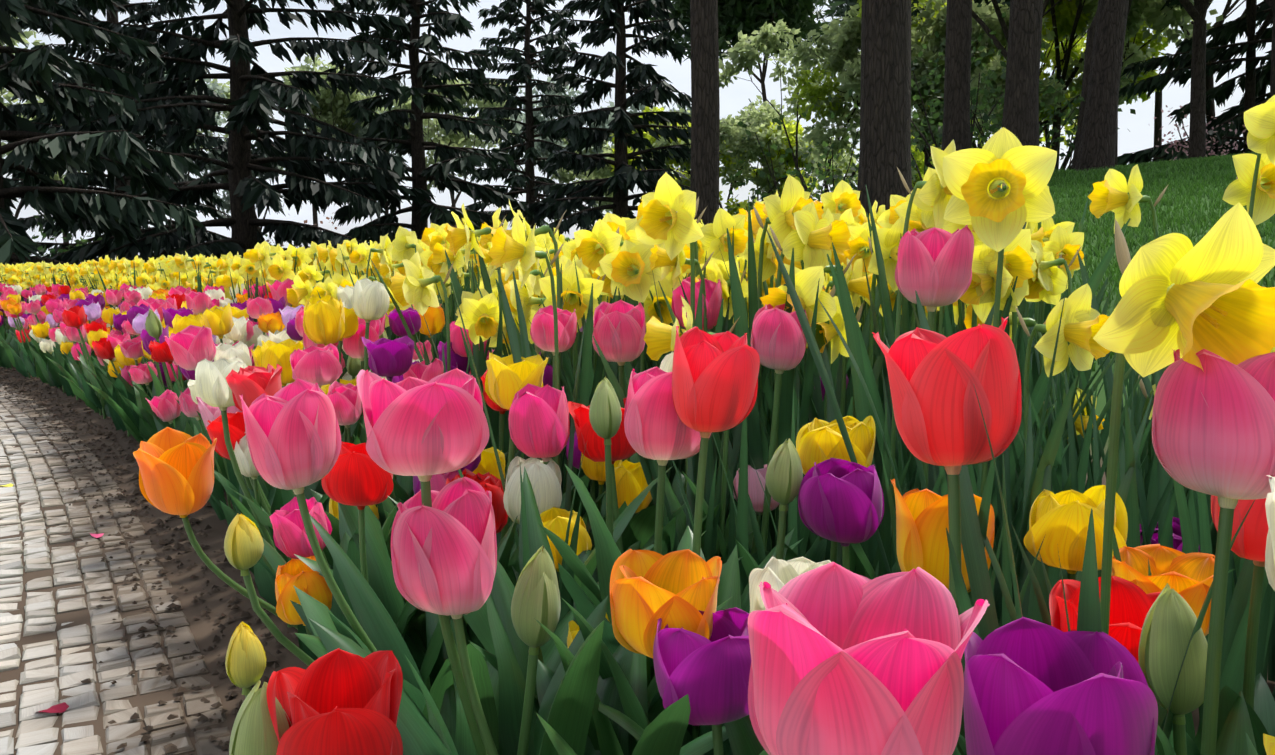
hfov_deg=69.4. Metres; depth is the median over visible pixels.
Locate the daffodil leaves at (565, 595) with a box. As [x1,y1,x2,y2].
[458,443,586,624]
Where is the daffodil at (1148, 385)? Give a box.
[1143,347,1274,516]
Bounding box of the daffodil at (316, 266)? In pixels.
[313,259,331,282]
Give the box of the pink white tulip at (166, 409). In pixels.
[145,389,180,429]
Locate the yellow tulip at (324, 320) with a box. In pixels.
[303,295,366,442]
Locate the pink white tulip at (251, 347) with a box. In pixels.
[216,341,253,360]
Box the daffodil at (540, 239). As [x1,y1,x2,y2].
[535,234,549,248]
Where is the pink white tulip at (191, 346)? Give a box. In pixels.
[165,325,270,499]
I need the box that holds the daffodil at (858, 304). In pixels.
[844,275,902,408]
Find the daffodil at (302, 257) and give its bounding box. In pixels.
[285,244,311,269]
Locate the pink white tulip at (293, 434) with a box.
[239,378,599,754]
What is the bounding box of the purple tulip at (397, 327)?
[386,307,420,336]
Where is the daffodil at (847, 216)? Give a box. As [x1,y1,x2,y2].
[832,208,863,311]
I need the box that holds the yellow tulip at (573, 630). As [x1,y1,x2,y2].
[468,613,609,698]
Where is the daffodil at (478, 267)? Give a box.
[466,261,487,275]
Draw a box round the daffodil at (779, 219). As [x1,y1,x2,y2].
[734,175,818,465]
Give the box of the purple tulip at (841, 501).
[798,457,883,570]
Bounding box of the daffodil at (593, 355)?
[572,324,597,371]
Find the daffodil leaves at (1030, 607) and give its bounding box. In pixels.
[1002,388,1154,625]
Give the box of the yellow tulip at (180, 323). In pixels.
[172,313,203,431]
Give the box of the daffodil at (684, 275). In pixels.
[653,273,685,366]
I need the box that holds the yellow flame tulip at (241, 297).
[236,293,250,303]
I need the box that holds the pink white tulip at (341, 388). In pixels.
[312,381,361,496]
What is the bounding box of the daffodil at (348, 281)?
[340,273,398,416]
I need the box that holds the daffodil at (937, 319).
[877,224,965,331]
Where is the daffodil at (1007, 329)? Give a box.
[974,245,1113,526]
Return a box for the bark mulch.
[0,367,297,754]
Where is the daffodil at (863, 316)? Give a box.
[823,276,885,334]
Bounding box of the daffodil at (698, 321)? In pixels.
[637,199,784,455]
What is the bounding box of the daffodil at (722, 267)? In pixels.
[708,257,771,431]
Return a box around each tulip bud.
[145,309,180,428]
[224,514,450,691]
[225,585,498,751]
[229,680,455,754]
[346,356,360,434]
[353,330,387,440]
[511,545,560,754]
[565,376,621,606]
[766,439,802,559]
[1138,583,1207,754]
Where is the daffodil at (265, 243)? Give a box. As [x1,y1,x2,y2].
[261,241,308,274]
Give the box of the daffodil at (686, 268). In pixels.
[633,243,690,476]
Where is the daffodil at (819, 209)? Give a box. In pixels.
[763,191,823,423]
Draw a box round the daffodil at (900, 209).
[894,201,942,330]
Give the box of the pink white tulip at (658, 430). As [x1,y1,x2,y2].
[558,367,711,735]
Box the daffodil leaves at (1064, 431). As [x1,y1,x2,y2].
[1034,373,1141,475]
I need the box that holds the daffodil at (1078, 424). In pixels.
[1015,388,1104,503]
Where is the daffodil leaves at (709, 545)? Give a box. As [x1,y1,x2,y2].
[655,431,723,561]
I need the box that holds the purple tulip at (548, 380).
[543,363,589,515]
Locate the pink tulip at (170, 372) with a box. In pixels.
[152,362,185,386]
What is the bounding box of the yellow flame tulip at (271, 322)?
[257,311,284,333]
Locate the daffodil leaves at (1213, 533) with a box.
[1210,525,1216,557]
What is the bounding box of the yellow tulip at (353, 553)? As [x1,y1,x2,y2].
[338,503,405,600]
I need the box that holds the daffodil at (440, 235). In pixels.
[428,226,456,357]
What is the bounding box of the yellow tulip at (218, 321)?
[176,303,233,499]
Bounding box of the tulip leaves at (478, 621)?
[387,466,741,655]
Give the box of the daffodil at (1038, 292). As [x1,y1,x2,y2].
[1015,251,1111,476]
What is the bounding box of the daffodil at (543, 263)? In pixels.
[514,246,564,471]
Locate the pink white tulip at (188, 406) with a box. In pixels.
[178,388,230,520]
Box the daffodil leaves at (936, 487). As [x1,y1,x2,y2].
[749,453,944,578]
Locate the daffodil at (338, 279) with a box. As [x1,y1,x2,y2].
[332,273,356,375]
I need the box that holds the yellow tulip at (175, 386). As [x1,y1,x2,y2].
[168,327,184,397]
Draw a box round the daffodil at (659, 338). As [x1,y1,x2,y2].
[593,296,738,563]
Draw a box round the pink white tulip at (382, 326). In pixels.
[358,315,384,372]
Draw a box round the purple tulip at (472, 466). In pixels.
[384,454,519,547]
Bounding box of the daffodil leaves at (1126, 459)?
[1021,380,1140,547]
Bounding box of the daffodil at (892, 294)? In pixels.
[864,279,901,486]
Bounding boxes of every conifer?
[0,0,204,265]
[0,0,265,262]
[40,0,435,263]
[320,0,533,247]
[455,0,608,229]
[506,0,720,241]
[1117,0,1272,164]
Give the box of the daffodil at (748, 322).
[733,297,773,390]
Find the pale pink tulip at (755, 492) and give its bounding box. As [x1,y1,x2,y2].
[724,464,808,581]
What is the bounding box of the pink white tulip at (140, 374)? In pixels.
[129,361,157,396]
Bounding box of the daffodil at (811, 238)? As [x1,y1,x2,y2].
[658,202,850,553]
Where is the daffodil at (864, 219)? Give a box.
[855,200,900,450]
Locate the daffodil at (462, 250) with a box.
[459,247,479,292]
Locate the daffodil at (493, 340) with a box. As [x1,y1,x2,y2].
[456,310,593,464]
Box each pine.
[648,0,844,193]
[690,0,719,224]
[815,0,1009,144]
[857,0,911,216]
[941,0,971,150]
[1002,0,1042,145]
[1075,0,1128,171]
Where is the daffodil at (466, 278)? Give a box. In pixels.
[452,269,467,311]
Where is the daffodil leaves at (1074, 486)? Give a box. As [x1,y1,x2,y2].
[1011,368,1173,545]
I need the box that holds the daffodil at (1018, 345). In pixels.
[1016,302,1024,470]
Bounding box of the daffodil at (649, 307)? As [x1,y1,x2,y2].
[609,278,676,485]
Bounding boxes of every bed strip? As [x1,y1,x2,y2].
[0,252,240,374]
[0,255,164,339]
[0,257,221,366]
[0,260,85,301]
[0,261,147,326]
[0,262,60,272]
[0,262,85,318]
[7,250,286,383]
[24,253,232,392]
[44,249,250,406]
[58,239,421,418]
[87,237,481,443]
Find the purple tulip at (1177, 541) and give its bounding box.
[1140,517,1239,595]
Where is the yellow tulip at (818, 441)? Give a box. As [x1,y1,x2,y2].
[734,416,875,579]
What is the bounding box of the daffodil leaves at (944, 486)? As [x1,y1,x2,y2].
[933,463,987,496]
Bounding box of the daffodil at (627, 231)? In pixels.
[597,212,642,367]
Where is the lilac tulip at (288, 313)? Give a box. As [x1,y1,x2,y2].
[279,304,303,327]
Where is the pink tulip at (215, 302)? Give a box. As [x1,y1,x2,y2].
[210,296,223,308]
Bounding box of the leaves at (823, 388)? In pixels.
[805,374,848,554]
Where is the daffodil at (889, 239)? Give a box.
[796,216,920,533]
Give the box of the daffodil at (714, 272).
[645,260,746,528]
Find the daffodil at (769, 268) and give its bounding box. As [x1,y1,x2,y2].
[672,227,849,508]
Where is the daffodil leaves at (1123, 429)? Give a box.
[1122,424,1190,504]
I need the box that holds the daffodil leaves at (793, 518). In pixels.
[712,384,799,564]
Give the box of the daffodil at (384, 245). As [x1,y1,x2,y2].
[317,234,392,371]
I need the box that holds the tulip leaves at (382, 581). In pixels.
[294,496,562,671]
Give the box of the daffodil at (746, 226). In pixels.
[744,204,785,285]
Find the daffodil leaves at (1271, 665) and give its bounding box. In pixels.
[1268,612,1274,681]
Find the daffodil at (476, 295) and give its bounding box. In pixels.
[455,289,491,374]
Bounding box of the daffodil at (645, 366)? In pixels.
[635,283,672,481]
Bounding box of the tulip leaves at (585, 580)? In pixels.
[538,523,801,606]
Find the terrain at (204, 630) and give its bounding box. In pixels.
[0,162,1274,754]
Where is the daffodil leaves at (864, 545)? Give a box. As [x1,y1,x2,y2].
[827,396,911,572]
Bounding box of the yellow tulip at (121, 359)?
[112,342,142,426]
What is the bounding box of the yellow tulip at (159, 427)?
[141,334,170,431]
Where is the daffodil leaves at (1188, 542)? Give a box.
[1173,479,1272,717]
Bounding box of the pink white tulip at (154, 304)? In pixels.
[137,297,166,398]
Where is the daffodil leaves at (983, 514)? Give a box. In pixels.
[880,448,1045,672]
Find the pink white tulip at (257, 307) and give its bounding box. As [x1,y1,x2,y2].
[247,297,273,335]
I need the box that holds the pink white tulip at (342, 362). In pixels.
[341,352,344,369]
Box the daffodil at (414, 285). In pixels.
[390,251,498,384]
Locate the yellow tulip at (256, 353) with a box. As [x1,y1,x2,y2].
[251,345,260,366]
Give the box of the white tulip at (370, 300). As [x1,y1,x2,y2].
[352,278,389,437]
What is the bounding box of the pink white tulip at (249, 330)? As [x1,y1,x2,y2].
[237,317,253,340]
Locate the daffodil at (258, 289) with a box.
[250,279,280,298]
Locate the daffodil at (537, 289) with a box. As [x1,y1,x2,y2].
[533,248,610,490]
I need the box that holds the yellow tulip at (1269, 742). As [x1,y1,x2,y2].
[1245,731,1274,754]
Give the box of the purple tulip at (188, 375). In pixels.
[178,343,235,513]
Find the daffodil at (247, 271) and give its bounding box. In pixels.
[229,258,262,361]
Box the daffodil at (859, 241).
[800,221,891,462]
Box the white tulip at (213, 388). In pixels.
[195,355,292,626]
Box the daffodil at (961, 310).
[952,299,964,333]
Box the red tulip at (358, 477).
[321,441,418,634]
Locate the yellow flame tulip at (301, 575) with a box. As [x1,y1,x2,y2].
[275,531,426,650]
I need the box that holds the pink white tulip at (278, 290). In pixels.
[267,278,293,306]
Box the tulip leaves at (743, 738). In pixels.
[724,715,763,754]
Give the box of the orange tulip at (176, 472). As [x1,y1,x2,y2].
[133,427,406,660]
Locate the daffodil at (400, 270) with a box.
[396,259,471,339]
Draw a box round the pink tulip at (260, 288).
[249,284,266,298]
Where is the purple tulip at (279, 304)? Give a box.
[268,297,285,313]
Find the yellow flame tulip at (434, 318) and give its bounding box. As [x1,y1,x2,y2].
[413,304,444,361]
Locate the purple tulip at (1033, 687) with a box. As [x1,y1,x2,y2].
[963,617,1157,754]
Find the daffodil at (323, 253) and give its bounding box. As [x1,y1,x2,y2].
[306,240,350,274]
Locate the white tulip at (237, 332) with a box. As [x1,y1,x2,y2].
[223,316,248,342]
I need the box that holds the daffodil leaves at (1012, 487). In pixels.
[1011,387,1055,520]
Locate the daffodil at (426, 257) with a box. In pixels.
[366,249,463,355]
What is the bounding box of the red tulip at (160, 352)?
[148,340,207,501]
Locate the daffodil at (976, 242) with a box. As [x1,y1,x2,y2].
[954,239,982,332]
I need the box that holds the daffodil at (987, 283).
[926,249,1132,490]
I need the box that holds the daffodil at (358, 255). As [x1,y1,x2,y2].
[349,242,373,281]
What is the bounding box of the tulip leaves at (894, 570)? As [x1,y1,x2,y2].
[723,562,896,609]
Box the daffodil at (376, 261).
[361,252,388,330]
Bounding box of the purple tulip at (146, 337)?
[140,325,170,387]
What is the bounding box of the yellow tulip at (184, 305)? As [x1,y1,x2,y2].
[172,301,202,383]
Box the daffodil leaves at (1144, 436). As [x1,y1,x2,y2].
[1022,394,1151,491]
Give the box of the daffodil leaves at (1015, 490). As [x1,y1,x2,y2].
[886,379,1056,563]
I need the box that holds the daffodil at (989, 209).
[767,127,1077,627]
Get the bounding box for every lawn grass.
[955,304,1114,371]
[1047,169,1163,191]
[1048,169,1107,182]
[1049,184,1092,201]
[1052,194,1233,229]
[1053,168,1068,173]
[1053,192,1168,214]
[1053,211,1080,224]
[1054,162,1151,174]
[1056,170,1231,193]
[1060,237,1274,299]
[1072,223,1179,259]
[1073,157,1214,174]
[1093,204,1274,242]
[1099,270,1274,315]
[1120,153,1252,174]
[1140,171,1237,197]
[1170,161,1234,174]
[1171,152,1255,162]
[1180,186,1226,202]
[1190,220,1274,248]
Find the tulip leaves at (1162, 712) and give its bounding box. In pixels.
[1157,703,1166,727]
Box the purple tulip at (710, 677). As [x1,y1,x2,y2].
[536,607,750,754]
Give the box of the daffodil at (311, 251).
[305,241,325,263]
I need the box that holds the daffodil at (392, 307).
[385,287,433,344]
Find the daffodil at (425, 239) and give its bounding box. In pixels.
[421,223,496,325]
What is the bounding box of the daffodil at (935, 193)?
[800,139,993,566]
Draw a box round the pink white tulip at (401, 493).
[393,450,519,501]
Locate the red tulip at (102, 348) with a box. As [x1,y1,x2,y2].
[92,335,146,393]
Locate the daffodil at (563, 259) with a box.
[552,255,633,492]
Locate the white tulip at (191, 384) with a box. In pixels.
[187,379,236,509]
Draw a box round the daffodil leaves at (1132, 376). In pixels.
[1124,366,1167,455]
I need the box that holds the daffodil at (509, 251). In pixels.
[445,212,584,571]
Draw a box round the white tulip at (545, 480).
[503,456,561,523]
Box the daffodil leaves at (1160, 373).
[1127,369,1161,397]
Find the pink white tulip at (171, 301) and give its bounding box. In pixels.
[156,296,177,309]
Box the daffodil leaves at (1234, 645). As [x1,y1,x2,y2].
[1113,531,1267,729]
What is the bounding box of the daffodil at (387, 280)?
[368,275,392,339]
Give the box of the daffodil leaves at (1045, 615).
[981,518,1274,736]
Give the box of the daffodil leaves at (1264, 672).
[1232,553,1268,682]
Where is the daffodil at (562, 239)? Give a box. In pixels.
[550,228,569,243]
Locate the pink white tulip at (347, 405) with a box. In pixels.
[323,386,360,493]
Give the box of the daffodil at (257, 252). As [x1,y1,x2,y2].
[238,242,318,302]
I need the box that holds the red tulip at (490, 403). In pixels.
[481,370,516,454]
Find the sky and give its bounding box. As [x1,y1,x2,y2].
[1,0,1272,263]
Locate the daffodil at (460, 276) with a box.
[452,271,476,313]
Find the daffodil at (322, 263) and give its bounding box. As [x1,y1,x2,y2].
[300,247,336,270]
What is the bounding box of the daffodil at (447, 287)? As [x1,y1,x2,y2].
[433,282,451,344]
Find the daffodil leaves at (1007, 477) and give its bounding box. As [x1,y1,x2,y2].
[968,446,1011,620]
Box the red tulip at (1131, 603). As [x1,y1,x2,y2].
[956,576,1182,754]
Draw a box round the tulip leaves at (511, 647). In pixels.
[486,560,732,754]
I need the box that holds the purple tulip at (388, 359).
[361,335,413,527]
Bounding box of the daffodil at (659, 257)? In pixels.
[649,243,767,530]
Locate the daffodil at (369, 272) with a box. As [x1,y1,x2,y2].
[350,266,386,332]
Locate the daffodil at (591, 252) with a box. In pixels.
[515,219,680,493]
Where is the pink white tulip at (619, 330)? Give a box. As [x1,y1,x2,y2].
[592,300,653,548]
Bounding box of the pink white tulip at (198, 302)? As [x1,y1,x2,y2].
[172,291,209,385]
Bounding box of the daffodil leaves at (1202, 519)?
[1193,490,1274,700]
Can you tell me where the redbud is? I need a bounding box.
[1149,105,1246,160]
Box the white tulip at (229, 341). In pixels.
[215,332,246,344]
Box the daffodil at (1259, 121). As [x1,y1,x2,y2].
[1129,95,1274,489]
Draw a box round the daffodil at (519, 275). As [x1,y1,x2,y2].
[476,261,550,455]
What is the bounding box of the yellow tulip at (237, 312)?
[220,306,248,318]
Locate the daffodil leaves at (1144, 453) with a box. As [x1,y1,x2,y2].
[1068,360,1173,505]
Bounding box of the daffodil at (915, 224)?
[867,209,1026,457]
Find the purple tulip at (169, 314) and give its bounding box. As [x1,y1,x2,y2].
[132,307,192,415]
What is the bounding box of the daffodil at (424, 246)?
[391,242,429,282]
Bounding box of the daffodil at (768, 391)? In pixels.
[761,222,846,560]
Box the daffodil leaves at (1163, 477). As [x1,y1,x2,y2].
[1115,352,1198,552]
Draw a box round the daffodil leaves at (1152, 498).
[1072,373,1188,523]
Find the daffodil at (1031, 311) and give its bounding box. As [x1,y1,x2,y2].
[1028,294,1063,355]
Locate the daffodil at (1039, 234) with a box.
[989,222,1044,466]
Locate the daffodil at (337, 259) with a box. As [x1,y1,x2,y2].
[329,242,359,278]
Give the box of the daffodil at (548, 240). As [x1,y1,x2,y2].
[545,232,551,245]
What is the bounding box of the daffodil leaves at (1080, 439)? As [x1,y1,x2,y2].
[1030,328,1083,458]
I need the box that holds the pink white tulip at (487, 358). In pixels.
[469,350,493,375]
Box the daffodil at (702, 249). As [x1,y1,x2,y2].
[624,222,708,471]
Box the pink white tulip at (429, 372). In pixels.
[403,358,507,458]
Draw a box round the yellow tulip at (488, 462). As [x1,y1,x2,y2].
[395,447,504,510]
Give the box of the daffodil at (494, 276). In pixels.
[442,270,497,352]
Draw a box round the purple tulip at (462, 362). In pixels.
[437,341,470,373]
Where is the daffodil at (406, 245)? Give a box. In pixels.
[340,226,454,358]
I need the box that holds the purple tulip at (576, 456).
[516,430,638,515]
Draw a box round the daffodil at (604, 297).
[602,294,608,301]
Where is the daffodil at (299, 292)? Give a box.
[286,274,340,377]
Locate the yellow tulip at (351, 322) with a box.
[337,307,357,382]
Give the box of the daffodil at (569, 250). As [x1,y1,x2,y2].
[562,239,601,301]
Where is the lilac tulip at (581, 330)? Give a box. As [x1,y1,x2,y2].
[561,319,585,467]
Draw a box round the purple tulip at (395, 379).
[352,361,419,443]
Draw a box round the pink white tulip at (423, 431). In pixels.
[356,368,727,754]
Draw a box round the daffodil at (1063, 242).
[1017,225,1114,474]
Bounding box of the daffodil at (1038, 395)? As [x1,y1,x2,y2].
[827,184,1129,518]
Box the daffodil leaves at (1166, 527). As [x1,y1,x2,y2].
[1036,424,1213,573]
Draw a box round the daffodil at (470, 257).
[453,246,477,315]
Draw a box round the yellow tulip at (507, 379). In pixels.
[485,352,573,540]
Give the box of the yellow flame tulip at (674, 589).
[536,549,721,705]
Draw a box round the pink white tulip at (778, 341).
[682,304,826,563]
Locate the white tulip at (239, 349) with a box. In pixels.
[214,342,251,514]
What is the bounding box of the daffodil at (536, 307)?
[532,290,571,365]
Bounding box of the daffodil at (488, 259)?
[445,245,495,292]
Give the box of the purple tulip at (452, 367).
[446,362,457,371]
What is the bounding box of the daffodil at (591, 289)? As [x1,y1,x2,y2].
[539,263,638,517]
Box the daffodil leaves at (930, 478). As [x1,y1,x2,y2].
[881,363,938,566]
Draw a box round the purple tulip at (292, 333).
[287,317,303,348]
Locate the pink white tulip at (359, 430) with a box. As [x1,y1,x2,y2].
[357,418,361,437]
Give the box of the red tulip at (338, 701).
[266,595,608,754]
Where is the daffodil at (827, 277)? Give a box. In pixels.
[822,272,846,373]
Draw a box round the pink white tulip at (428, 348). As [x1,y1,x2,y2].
[413,340,432,361]
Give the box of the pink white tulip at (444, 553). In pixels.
[391,477,632,754]
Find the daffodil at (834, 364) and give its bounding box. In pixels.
[679,209,849,548]
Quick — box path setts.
[0,382,230,754]
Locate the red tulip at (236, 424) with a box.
[206,411,328,550]
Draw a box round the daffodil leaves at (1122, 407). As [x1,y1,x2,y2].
[1098,353,1123,422]
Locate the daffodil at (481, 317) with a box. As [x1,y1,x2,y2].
[409,293,552,456]
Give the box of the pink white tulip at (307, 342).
[301,315,362,442]
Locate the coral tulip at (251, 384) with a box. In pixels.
[226,364,391,652]
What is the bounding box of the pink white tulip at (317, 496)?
[310,474,413,501]
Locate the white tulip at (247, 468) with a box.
[234,432,318,573]
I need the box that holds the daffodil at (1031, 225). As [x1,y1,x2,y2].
[1014,186,1090,516]
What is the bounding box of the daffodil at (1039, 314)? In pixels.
[1018,301,1040,368]
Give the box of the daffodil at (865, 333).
[713,225,890,437]
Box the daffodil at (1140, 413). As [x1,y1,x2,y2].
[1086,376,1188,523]
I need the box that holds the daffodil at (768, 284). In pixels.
[762,276,774,304]
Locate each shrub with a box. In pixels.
[13,178,101,263]
[266,212,344,248]
[719,95,926,210]
[719,186,782,215]
[719,196,753,214]
[769,102,912,198]
[817,148,932,191]
[829,4,1005,189]
[849,43,1084,168]
[920,44,1122,157]
[930,119,1042,159]
[970,76,1135,170]
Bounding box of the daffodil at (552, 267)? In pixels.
[544,240,638,359]
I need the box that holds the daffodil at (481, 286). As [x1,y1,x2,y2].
[479,280,498,353]
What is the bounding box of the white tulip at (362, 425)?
[358,359,423,430]
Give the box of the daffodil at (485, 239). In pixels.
[445,207,530,424]
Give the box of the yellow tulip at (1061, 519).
[1014,485,1236,606]
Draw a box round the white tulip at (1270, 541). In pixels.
[1265,475,1274,590]
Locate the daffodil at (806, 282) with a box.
[758,264,887,560]
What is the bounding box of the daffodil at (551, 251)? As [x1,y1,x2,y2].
[535,239,563,476]
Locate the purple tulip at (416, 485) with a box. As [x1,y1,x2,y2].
[413,476,505,494]
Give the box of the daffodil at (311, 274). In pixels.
[297,262,323,286]
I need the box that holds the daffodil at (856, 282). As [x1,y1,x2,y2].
[822,258,872,353]
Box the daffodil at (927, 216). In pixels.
[894,167,1013,490]
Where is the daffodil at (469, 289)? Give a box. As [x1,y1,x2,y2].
[448,259,471,320]
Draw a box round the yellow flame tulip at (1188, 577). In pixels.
[1111,544,1214,754]
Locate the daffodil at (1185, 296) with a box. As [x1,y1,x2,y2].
[915,203,1274,754]
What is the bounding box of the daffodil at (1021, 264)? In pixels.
[911,229,1115,499]
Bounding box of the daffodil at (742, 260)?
[736,256,757,284]
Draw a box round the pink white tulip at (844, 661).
[748,562,989,754]
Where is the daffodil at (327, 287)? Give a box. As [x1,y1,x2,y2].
[310,276,369,378]
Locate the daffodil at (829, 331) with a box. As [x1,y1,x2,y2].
[804,296,916,489]
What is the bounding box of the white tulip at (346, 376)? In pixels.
[342,371,362,436]
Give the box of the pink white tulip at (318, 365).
[281,343,342,569]
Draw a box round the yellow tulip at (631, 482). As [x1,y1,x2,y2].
[586,460,663,551]
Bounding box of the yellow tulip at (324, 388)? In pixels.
[321,377,356,443]
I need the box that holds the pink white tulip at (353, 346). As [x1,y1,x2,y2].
[343,318,380,444]
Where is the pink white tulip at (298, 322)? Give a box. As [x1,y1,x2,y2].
[295,306,303,336]
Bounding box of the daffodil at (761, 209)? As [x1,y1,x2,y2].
[751,190,866,408]
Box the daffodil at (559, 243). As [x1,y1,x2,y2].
[543,238,563,266]
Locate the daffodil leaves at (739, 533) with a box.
[672,417,747,594]
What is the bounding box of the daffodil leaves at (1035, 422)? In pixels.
[1021,330,1059,428]
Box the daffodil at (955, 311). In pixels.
[937,300,968,329]
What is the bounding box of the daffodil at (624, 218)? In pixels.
[622,217,652,367]
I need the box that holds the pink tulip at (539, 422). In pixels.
[508,383,684,549]
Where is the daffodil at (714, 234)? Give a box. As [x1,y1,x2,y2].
[649,208,747,439]
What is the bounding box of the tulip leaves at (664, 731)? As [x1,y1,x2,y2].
[308,618,767,754]
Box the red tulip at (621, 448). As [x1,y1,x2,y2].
[568,397,720,555]
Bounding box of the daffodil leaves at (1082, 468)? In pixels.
[1043,374,1144,493]
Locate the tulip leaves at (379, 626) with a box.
[310,515,653,691]
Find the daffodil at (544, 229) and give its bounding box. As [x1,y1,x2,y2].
[490,200,616,477]
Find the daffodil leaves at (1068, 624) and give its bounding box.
[1057,544,1070,630]
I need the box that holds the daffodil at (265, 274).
[253,266,274,297]
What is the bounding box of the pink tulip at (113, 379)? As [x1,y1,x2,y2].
[102,357,116,383]
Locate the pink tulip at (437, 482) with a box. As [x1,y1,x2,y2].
[382,471,458,529]
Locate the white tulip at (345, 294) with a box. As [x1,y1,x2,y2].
[336,285,363,417]
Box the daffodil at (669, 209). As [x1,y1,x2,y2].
[624,172,764,524]
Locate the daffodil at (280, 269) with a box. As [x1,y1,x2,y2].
[259,253,295,306]
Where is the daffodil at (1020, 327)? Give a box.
[916,304,1024,342]
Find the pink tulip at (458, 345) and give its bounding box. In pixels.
[450,321,486,374]
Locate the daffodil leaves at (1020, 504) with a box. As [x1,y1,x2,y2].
[1015,450,1043,515]
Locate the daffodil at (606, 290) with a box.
[591,270,652,365]
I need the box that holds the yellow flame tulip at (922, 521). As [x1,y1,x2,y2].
[891,479,994,591]
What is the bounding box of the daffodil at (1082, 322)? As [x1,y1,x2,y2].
[973,283,1141,617]
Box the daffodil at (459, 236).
[370,203,567,459]
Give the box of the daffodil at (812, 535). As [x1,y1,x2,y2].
[774,249,897,546]
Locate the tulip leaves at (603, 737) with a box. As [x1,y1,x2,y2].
[535,526,740,754]
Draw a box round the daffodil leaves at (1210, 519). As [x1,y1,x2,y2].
[1209,505,1211,524]
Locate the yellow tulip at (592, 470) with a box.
[581,452,621,517]
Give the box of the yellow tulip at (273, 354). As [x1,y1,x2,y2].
[261,338,303,387]
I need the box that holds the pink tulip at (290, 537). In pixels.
[261,497,400,574]
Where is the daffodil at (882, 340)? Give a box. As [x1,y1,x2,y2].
[829,248,890,468]
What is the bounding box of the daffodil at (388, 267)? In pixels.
[379,251,432,342]
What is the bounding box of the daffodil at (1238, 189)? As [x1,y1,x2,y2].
[1222,153,1274,225]
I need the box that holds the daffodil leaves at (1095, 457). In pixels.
[1018,376,1100,493]
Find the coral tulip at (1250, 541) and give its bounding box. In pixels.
[1194,495,1274,754]
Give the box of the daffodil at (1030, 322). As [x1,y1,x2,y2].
[964,304,1079,535]
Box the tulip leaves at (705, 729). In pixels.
[700,673,963,754]
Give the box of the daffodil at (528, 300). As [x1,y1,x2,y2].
[503,274,610,494]
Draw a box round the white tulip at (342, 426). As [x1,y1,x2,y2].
[340,300,353,441]
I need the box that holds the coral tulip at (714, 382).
[562,326,759,742]
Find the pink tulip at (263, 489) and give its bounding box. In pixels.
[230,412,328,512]
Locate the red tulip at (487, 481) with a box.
[446,468,516,623]
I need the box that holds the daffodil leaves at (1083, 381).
[1034,337,1147,487]
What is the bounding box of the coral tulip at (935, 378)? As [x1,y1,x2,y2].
[872,316,1021,614]
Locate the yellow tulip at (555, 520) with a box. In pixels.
[511,507,640,585]
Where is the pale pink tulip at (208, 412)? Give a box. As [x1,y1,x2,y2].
[196,396,282,514]
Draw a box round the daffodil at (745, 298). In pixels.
[744,277,773,461]
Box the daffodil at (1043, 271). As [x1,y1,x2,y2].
[1021,240,1130,489]
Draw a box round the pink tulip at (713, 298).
[672,276,731,515]
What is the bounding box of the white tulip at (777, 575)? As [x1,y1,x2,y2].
[598,557,834,754]
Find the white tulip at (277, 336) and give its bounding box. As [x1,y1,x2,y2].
[269,329,304,349]
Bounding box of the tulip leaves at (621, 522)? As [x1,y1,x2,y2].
[462,465,673,644]
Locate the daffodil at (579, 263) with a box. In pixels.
[554,257,646,499]
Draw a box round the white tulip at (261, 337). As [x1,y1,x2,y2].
[257,334,269,345]
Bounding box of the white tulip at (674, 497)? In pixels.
[660,352,752,556]
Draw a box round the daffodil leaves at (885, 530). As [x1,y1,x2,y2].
[878,402,891,576]
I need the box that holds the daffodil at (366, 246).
[363,241,370,249]
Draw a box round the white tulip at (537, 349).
[534,343,543,356]
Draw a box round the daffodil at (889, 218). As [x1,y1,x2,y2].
[876,195,1024,410]
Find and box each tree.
[0,17,45,153]
[1,96,142,242]
[2,114,56,262]
[68,46,228,154]
[187,79,258,175]
[198,149,280,230]
[279,53,386,229]
[284,85,432,218]
[387,76,514,226]
[476,74,583,226]
[550,138,613,214]
[582,101,720,175]
[610,106,743,203]
[641,95,856,212]
[719,4,931,208]
[721,118,844,215]
[789,0,936,174]
[836,0,1066,166]
[911,0,1168,147]
[911,135,941,187]
[972,0,1061,60]
[977,0,1223,170]
[977,33,1086,148]
[1051,0,1084,170]
[1072,11,1096,169]
[1115,0,1131,164]
[1153,0,1245,158]
[1165,0,1245,122]
[1178,0,1208,158]
[1243,0,1272,153]
[1264,0,1274,97]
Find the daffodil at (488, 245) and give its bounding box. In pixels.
[474,236,491,286]
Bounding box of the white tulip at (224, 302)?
[219,297,236,306]
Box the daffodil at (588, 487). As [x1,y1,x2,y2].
[562,270,637,514]
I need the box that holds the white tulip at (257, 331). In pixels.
[246,324,266,349]
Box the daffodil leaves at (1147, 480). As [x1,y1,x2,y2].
[1060,369,1160,509]
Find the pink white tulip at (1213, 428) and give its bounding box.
[1152,349,1274,754]
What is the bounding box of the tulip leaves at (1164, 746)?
[1156,725,1176,754]
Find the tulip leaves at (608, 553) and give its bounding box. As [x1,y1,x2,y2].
[564,464,793,686]
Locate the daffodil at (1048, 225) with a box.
[1026,217,1108,414]
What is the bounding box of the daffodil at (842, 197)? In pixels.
[737,180,865,331]
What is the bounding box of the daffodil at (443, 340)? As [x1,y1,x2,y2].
[405,265,450,362]
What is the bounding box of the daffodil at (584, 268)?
[572,255,618,353]
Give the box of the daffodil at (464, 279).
[462,265,465,290]
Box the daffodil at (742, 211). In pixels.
[736,201,842,390]

